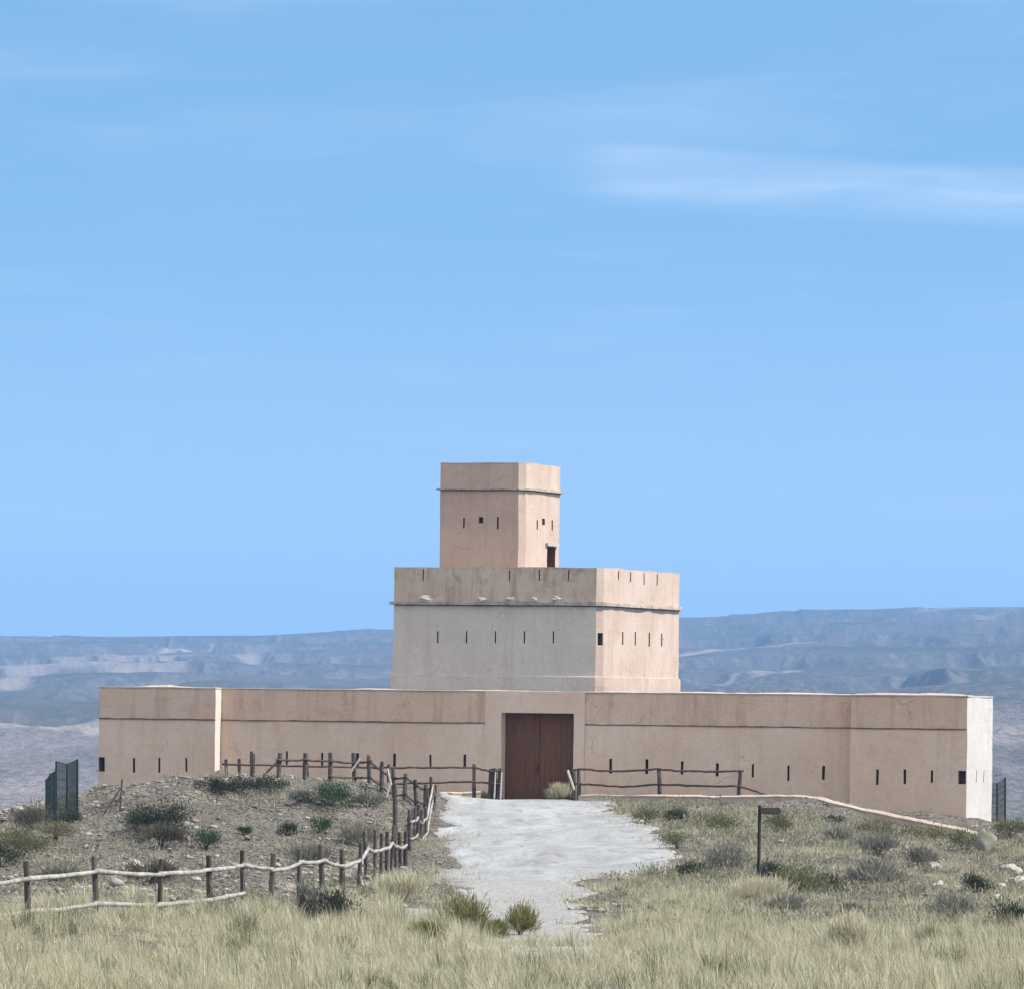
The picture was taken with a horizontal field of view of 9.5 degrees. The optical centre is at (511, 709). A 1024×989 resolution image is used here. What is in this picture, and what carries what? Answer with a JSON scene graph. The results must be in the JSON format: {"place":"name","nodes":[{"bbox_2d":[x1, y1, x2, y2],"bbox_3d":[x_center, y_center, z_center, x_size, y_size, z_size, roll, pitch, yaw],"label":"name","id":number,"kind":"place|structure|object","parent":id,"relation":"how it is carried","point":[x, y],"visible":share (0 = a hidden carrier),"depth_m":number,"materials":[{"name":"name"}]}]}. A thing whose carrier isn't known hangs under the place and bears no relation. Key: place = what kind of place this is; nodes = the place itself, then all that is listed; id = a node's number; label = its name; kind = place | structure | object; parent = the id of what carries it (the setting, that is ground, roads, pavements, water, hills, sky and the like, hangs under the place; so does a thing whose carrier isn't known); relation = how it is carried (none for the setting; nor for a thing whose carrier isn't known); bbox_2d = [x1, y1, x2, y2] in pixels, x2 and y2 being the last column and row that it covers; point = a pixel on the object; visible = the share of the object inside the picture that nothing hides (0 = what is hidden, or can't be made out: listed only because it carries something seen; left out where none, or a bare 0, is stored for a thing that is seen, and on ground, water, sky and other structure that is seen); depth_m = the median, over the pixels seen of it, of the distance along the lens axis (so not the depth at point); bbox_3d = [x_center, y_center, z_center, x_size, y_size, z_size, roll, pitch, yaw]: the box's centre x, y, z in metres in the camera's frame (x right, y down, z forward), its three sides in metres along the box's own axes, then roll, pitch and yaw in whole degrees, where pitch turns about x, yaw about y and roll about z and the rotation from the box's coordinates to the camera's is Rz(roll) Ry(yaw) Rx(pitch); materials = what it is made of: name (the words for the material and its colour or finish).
{"place":"outdoors","nodes":[
{"label":"outdoors","id":0,"kind":"place"},
{"bbox_2d":[0,607,1023,822],"bbox_3d":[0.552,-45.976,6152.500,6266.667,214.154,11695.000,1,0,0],"label":"hills","id":1,"kind":"structure","parent":0,"point":[49,701],"depth_m":5132.76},
{"bbox_2d":[0,770,1023,988],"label":"ground","id":2,"kind":"structure","parent":0,"point":[264,853],"depth_m":195.03,"materials":[{"name":"soil"}]},
{"bbox_2d":[0,841,31,867],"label":"shrub","id":3,"kind":"object","parent":2,"relation":"on","point":[14,854],"visible":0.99,"depth_m":171.21,"materials":[{"name":"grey plant"}]},
{"bbox_2d":[0,822,64,857],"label":"shrub","id":4,"kind":"object","parent":2,"relation":"on","point":[36,844],"visible":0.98,"depth_m":185.70,"materials":[{"name":"green plant"}]},
{"bbox_2d":[5,799,66,829],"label":"shrub","id":5,"kind":"object","parent":2,"relation":"on","point":[31,816],"visible":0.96,"depth_m":219.18,"materials":[{"name":"plant"}]},
{"bbox_2d":[30,819,85,839],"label":"shrub","id":6,"kind":"object","parent":2,"relation":"on","point":[51,828],"visible":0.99,"depth_m":191.32,"materials":[{"name":"green plant"}]},
{"bbox_2d":[45,759,77,825],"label":"fence","id":7,"kind":"object","parent":2,"relation":"on","point":[52,791],"visible":0.66,"depth_m":225.20,"materials":[{"name":"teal metal"}]},
{"bbox_2d":[29,859,104,886],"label":"shrub","id":8,"kind":"object","parent":2,"relation":"on","point":[57,869],"visible":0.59,"depth_m":159.27,"materials":[{"name":"grey plant"}]},
{"bbox_2d":[50,809,86,822],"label":"shrub","id":9,"kind":"object","parent":2,"relation":"on","point":[71,816],"visible":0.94,"depth_m":222.59,"materials":[{"name":"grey plant"}]},
{"bbox_2d":[102,779,122,816],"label":"strutted post","id":10,"kind":"object","parent":2,"relation":"on","point":[115,797],"visible":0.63,"depth_m":228.22,"materials":[{"name":"brown wood"}]},
{"bbox_2d":[115,806,148,829],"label":"shrub","id":11,"kind":"object","parent":2,"relation":"on","point":[131,817],"visible":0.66,"depth_m":194.96,"materials":[{"name":"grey plant"}]},
{"bbox_2d":[129,859,139,865],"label":"rock","id":12,"kind":"object","parent":2,"relation":"on","point":[135,860],"visible":0.64,"depth_m":168.41,"materials":[{"name":"white stone"}]},
{"bbox_2d":[111,795,198,833],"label":"shrub","id":13,"kind":"object","parent":2,"relation":"on","point":[152,816],"visible":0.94,"depth_m":193.16,"materials":[{"name":"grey plant"}]},
{"bbox_2d":[116,854,196,882],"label":"shrub","id":14,"kind":"object","parent":2,"relation":"on","point":[153,866],"visible":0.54,"depth_m":157.80,"materials":[{"name":"plant"}]},
{"bbox_2d":[128,819,199,847],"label":"shrub","id":15,"kind":"object","parent":2,"relation":"on","point":[174,833],"visible":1,"depth_m":189.82,"materials":[{"name":"green plant"}]},
{"bbox_2d":[187,824,225,849],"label":"shrub","id":16,"kind":"object","parent":2,"relation":"on","point":[210,836],"visible":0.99,"depth_m":189.62,"materials":[{"name":"green plant"}]},
{"bbox_2d":[188,775,228,791],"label":"shrub","id":17,"kind":"object","parent":2,"relation":"on","point":[212,782],"visible":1,"depth_m":229.45,"materials":[{"name":"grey plant"}]},
{"bbox_2d":[0,777,436,916],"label":"path fence","id":18,"kind":"object","parent":2,"relation":"on","point":[421,818],"visible":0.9,"depth_m":145.06,"materials":[{"name":"brown wood"}]},
{"bbox_2d":[203,774,261,794],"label":"shrub","id":19,"kind":"object","parent":2,"relation":"on","point":[235,784],"visible":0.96,"depth_m":229.40,"materials":[{"name":"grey plant"}]},
{"bbox_2d":[236,825,253,834],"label":"shrub","id":20,"kind":"object","parent":2,"relation":"on","point":[246,830],"visible":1,"depth_m":194.16,"materials":[{"name":"green plant"}]},
{"bbox_2d":[246,772,292,794],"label":"shrub","id":21,"kind":"object","parent":2,"relation":"on","point":[266,784],"visible":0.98,"depth_m":229.36,"materials":[{"name":"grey plant"}]},
{"bbox_2d":[273,820,302,836],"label":"shrub","id":22,"kind":"object","parent":2,"relation":"on","point":[289,827],"visible":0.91,"depth_m":196.72,"materials":[{"name":"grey plant"}]},
{"bbox_2d":[286,787,313,801],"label":"shrub","id":23,"kind":"object","parent":2,"relation":"on","point":[295,794],"visible":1,"depth_m":222.03,"materials":[{"name":"grey plant"}]},
{"bbox_2d":[291,873,330,919],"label":"shrub","id":24,"kind":"object","parent":2,"relation":"on","point":[307,892],"visible":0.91,"depth_m":132.93,"materials":[{"name":"grey plant"}]},
{"bbox_2d":[278,836,351,865],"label":"shrub","id":25,"kind":"object","parent":2,"relation":"on","point":[309,853],"visible":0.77,"depth_m":184.61,"materials":[{"name":"grey plant"}]},
{"bbox_2d":[303,812,336,831],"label":"shrub","id":26,"kind":"object","parent":2,"relation":"on","point":[325,824],"visible":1,"depth_m":198.69,"materials":[{"name":"green plant"}]},
{"bbox_2d":[303,774,358,807],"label":"shrub","id":27,"kind":"object","parent":2,"relation":"on","point":[332,794],"visible":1,"depth_m":221.81,"materials":[{"name":"green plant"}]},
{"bbox_2d":[310,879,366,920],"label":"shrub","id":28,"kind":"object","parent":2,"relation":"on","point":[335,898],"visible":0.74,"depth_m":131.70,"materials":[{"name":"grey plant"}]},
{"bbox_2d":[250,752,429,839],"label":"mound fence","id":29,"kind":"object","parent":2,"relation":"on","point":[354,763],"visible":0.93,"depth_m":239.51,"materials":[{"name":"brown wood"}]},
{"bbox_2d":[332,817,389,844],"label":"shrub","id":30,"kind":"object","parent":2,"relation":"on","point":[352,833],"visible":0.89,"depth_m":195.22,"materials":[{"name":"grey plant"}]},
{"bbox_2d":[222,759,502,799],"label":"wooden fence","id":31,"kind":"object","parent":2,"relation":"on","point":[495,788],"depth_m":247.07,"materials":[{"name":"brown wood"}]},
{"bbox_2d":[345,789,391,806],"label":"shrub","id":32,"kind":"object","parent":2,"relation":"on","point":[359,798],"visible":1,"depth_m":222.31,"materials":[{"name":"grey plant"}]},
{"bbox_2d":[361,864,437,900],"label":"straw tuft","id":33,"kind":"object","parent":2,"relation":"on","point":[411,883],"visible":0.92,"depth_m":154.33,"materials":[{"name":"beige plant"}]},
{"bbox_2d":[406,918,451,939],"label":"shrub","id":34,"kind":"object","parent":2,"relation":"on","point":[426,925],"visible":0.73,"depth_m":122.43,"materials":[{"name":"green plant"}]},
{"bbox_2d":[438,791,480,797],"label":"wall","id":35,"kind":"structure","parent":2,"relation":"on","point":[468,794],"depth_m":247.80,"materials":[{"name":"beige concrete"}]},
{"bbox_2d":[432,889,516,938],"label":"shrub","id":36,"kind":"object","parent":2,"relation":"on","point":[472,914],"visible":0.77,"depth_m":128.44,"materials":[{"name":"green plant"}]},
{"bbox_2d":[481,790,487,798],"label":"shrub","id":37,"kind":"object","parent":2,"relation":"on","point":[484,795],"visible":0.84,"depth_m":249.64,"materials":[{"name":"green plant"}]},
{"bbox_2d":[480,918,515,938],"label":"shrub","id":38,"kind":"object","parent":2,"relation":"on","point":[504,926],"visible":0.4,"depth_m":131.44,"materials":[{"name":"green plant"}]},
{"bbox_2d":[0,772,1022,938],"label":"stones","id":39,"kind":"object","parent":2,"relation":"on","point":[196,878],"visible":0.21,"depth_m":182.03,"materials":[{"name":"stone"}]},
{"bbox_2d":[0,873,1023,988],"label":"grass","id":40,"kind":"structure","parent":2,"relation":"on","point":[906,965],"depth_m":109.71,"materials":[{"name":"beige plant"}]},
{"bbox_2d":[0,772,1023,931],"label":"scrub","id":41,"kind":"object","parent":2,"relation":"on","point":[716,874],"visible":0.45,"depth_m":181.77,"materials":[{"name":"green plant"}]},
{"bbox_2d":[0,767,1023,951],"bbox_3d":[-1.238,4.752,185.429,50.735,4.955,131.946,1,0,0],"label":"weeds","id":42,"kind":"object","parent":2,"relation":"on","point":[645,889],"visible":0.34,"depth_m":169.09,"materials":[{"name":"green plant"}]},
{"bbox_2d":[0,776,1023,903],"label":"stone slabs","id":43,"kind":"structure","parent":2,"relation":"on","point":[113,882],"depth_m":186.18,"materials":[{"name":"grey stone"}]},
{"bbox_2d":[8,809,1023,933],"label":"straw grass","id":44,"kind":"structure","parent":2,"relation":"on","point":[432,870],"depth_m":162.03,"materials":[{"name":"beige plant"}]},
{"bbox_2d":[500,896,543,934],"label":"shrub","id":45,"kind":"object","parent":2,"relation":"on","point":[521,918],"visible":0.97,"depth_m":132.69,"materials":[{"name":"green plant"}]},
{"bbox_2d":[389,462,682,692],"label":"blockhouse","id":46,"kind":"structure","parent":2,"relation":"on","point":[498,599],"depth_m":261.23,"materials":[{"name":"paint"}]},
{"bbox_2d":[597,633,602,644],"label":"window","id":47,"kind":"structure","parent":46,"relation":"in","point":[599,635],"depth_m":259.13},
{"bbox_2d":[98,685,992,821],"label":"fort wall","id":48,"kind":"structure","parent":2,"relation":"on","point":[912,752],"depth_m":249.28,"materials":[{"name":"beige paint"}]},
{"bbox_2d":[505,713,539,799],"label":"door","id":49,"kind":"structure","parent":48,"relation":"in","point":[522,780],"depth_m":250.67,"materials":[{"name":"brown wood"}]},
{"bbox_2d":[537,714,573,799],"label":"door","id":50,"kind":"structure","parent":48,"relation":"in","point":[556,730],"depth_m":250.18,"materials":[{"name":"brown wood"}]},
{"bbox_2d":[544,781,571,799],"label":"shrub","id":51,"kind":"object","parent":2,"relation":"on","point":[559,790],"visible":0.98,"depth_m":249.01,"materials":[{"name":"plant"}]},
{"bbox_2d":[626,804,666,822],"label":"shrub","id":52,"kind":"object","parent":2,"relation":"on","point":[644,812],"visible":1,"depth_m":218.10,"materials":[{"name":"green plant"}]},
{"bbox_2d":[567,768,766,800],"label":"gate side fence","id":53,"kind":"object","parent":2,"relation":"on","point":[659,784],"visible":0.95,"depth_m":244.54,"materials":[{"name":"brown wood"}]},
{"bbox_2d":[652,827,696,848],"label":"shrub","id":54,"kind":"object","parent":2,"relation":"on","point":[675,838],"visible":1,"depth_m":195.04,"materials":[{"name":"green plant"}]},
{"bbox_2d":[658,807,700,821],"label":"shrub","id":55,"kind":"object","parent":2,"relation":"on","point":[680,814],"visible":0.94,"depth_m":217.44,"materials":[{"name":"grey plant"}]},
{"bbox_2d":[670,859,716,876],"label":"shrub","id":56,"kind":"object","parent":2,"relation":"on","point":[681,868],"visible":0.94,"depth_m":166.40,"materials":[{"name":"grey plant"}]},
{"bbox_2d":[671,809,748,829],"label":"shrub","id":57,"kind":"object","parent":2,"relation":"on","point":[721,821],"visible":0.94,"depth_m":212.06,"materials":[{"name":"green plant"}]},
{"bbox_2d":[685,836,756,873],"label":"shrub","id":58,"kind":"object","parent":2,"relation":"on","point":[730,852],"visible":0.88,"depth_m":179.13,"materials":[{"name":"grey plant"}]},
{"bbox_2d":[719,871,799,900],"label":"straw tuft","id":59,"kind":"object","parent":2,"relation":"on","point":[754,885],"visible":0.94,"depth_m":159.29,"materials":[{"name":"beige plant"}]},
{"bbox_2d":[757,805,780,877],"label":"sign post","id":60,"kind":"object","parent":2,"relation":"on","point":[772,811],"visible":0.81,"depth_m":164.96,"materials":[{"name":"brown wood"}]},
{"bbox_2d":[753,855,792,881],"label":"shrub","id":61,"kind":"object","parent":2,"relation":"on","point":[770,867],"visible":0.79,"depth_m":166.02,"materials":[{"name":"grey plant"}]},
{"bbox_2d":[578,794,976,835],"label":"wall","id":62,"kind":"structure","parent":2,"relation":"on","point":[831,803],"depth_m":240.37,"materials":[{"name":"beige concrete"}]},
{"bbox_2d":[757,811,801,832],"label":"shrub","id":63,"kind":"object","parent":2,"relation":"on","point":[778,820],"visible":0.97,"depth_m":211.07,"materials":[{"name":"green plant"}]},
{"bbox_2d":[756,888,817,913],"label":"shrub","id":64,"kind":"object","parent":2,"relation":"on","point":[797,901],"visible":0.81,"depth_m":146.34,"materials":[{"name":"grey plant"}]},
{"bbox_2d":[766,859,843,893],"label":"shrub","id":65,"kind":"object","parent":2,"relation":"on","point":[805,878],"visible":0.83,"depth_m":164.28,"materials":[{"name":"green plant"}]},
{"bbox_2d":[811,870,855,892],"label":"shrub","id":66,"kind":"object","parent":2,"relation":"on","point":[831,881],"visible":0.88,"depth_m":165.42,"materials":[{"name":"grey plant"}]},
{"bbox_2d":[823,811,846,823],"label":"shrub","id":67,"kind":"object","parent":2,"relation":"on","point":[830,816],"visible":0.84,"depth_m":221.89,"materials":[{"name":"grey plant"}]},
{"bbox_2d":[822,825,854,841],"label":"shrub","id":68,"kind":"object","parent":2,"relation":"on","point":[844,831],"visible":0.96,"depth_m":200.70,"materials":[{"name":"grey plant"}]},
{"bbox_2d":[806,901,880,948],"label":"straw tuft","id":69,"kind":"object","parent":2,"relation":"on","point":[859,926],"visible":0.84,"depth_m":117.75,"materials":[{"name":"beige plant"}]},
{"bbox_2d":[835,900,864,913],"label":"shrub","id":70,"kind":"object","parent":2,"relation":"on","point":[846,905],"visible":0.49,"depth_m":145.84,"materials":[{"name":"grey plant"}]},
{"bbox_2d":[844,815,901,834],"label":"shrub","id":71,"kind":"object","parent":2,"relation":"on","point":[873,826],"visible":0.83,"depth_m":210.83,"materials":[{"name":"green plant"}]},
{"bbox_2d":[843,828,911,853],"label":"shrub","id":72,"kind":"object","parent":2,"relation":"on","point":[883,842],"visible":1,"depth_m":193.32,"materials":[{"name":"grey plant"}]},
{"bbox_2d":[838,849,920,886],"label":"shrub","id":73,"kind":"object","parent":2,"relation":"on","point":[873,869],"visible":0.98,"depth_m":165.86,"materials":[{"name":"grey plant"}]},
{"bbox_2d":[896,841,946,866],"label":"shrub","id":74,"kind":"object","parent":2,"relation":"on","point":[922,853],"visible":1,"depth_m":187.90,"materials":[{"name":"grey plant"}]},
{"bbox_2d":[892,820,955,841],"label":"shrub","id":75,"kind":"object","parent":2,"relation":"on","point":[919,830],"visible":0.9,"depth_m":211.45,"materials":[{"name":"green plant"}]},
{"bbox_2d":[927,862,940,870],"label":"rock","id":76,"kind":"object","parent":2,"relation":"on","point":[934,864],"visible":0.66,"depth_m":187.61,"materials":[{"name":"grey stone"}]},
{"bbox_2d":[931,880,948,890],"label":"rock","id":77,"kind":"object","parent":2,"relation":"on","point":[940,884],"visible":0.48,"depth_m":167.37,"materials":[{"name":"grey stone"}]},
{"bbox_2d":[923,889,988,917],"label":"shrub","id":78,"kind":"object","parent":2,"relation":"on","point":[960,903],"visible":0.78,"depth_m":147.34,"materials":[{"name":"grey plant"}]},
{"bbox_2d":[953,886,964,892],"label":"rock","id":79,"kind":"object","parent":2,"relation":"on","point":[961,888],"visible":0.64,"depth_m":167.43,"materials":[{"name":"grey stone"}]},
{"bbox_2d":[940,823,981,849],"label":"shrub","id":80,"kind":"object","parent":2,"relation":"on","point":[958,835],"visible":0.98,"depth_m":199.65,"materials":[{"name":"green plant"}]},
{"bbox_2d":[956,871,1003,894],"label":"shrub","id":81,"kind":"object","parent":2,"relation":"on","point":[971,881],"visible":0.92,"depth_m":167.09,"materials":[{"name":"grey plant"}]},
{"bbox_2d":[974,828,996,854],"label":"boulder","id":82,"kind":"object","parent":2,"relation":"on","point":[985,840],"visible":0.83,"depth_m":198.79,"materials":[{"name":"beige stone"}]},
{"bbox_2d":[991,778,1005,822],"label":"fence","id":83,"kind":"object","parent":2,"relation":"on","point":[997,795],"visible":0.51,"depth_m":256.80,"materials":[{"name":"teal metal"}]},
{"bbox_2d":[980,894,1023,924],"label":"shrub","id":84,"kind":"object","parent":2,"relation":"on","point":[1007,911],"visible":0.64,"depth_m":142.64,"materials":[{"name":"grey plant"}]},
{"bbox_2d":[985,814,1023,837],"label":"shrub","id":85,"kind":"object","parent":2,"relation":"on","point":[1007,825],"visible":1,"depth_m":229.93,"materials":[{"name":"green plant"}]},
{"bbox_2d":[999,864,1021,875],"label":"rock","id":86,"kind":"object","parent":2,"relation":"on","point":[1016,869],"visible":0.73,"depth_m":186.79,"materials":[{"name":"grey stone"}]},
{"bbox_2d":[1008,876,1023,886],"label":"rock","id":87,"kind":"object","parent":2,"relation":"on","point":[1018,880],"visible":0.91,"depth_m":180.85,"materials":[{"name":"grey stone"}]},
{"bbox_2d":[0,0,1023,636],"label":"sky","id":88,"kind":"structure","parent":0,"point":[749,274],"materials":[{"name":"blue"}]},
{"bbox_2d":[395,793,685,962],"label":"path","id":89,"kind":"structure","parent":0,"point":[561,853],"depth_m":195.85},
{"bbox_2d":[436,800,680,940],"bbox_3d":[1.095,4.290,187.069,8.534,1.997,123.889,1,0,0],"label":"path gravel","id":90,"kind":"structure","parent":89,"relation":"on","point":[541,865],"depth_m":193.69,"materials":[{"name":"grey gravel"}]}
]}

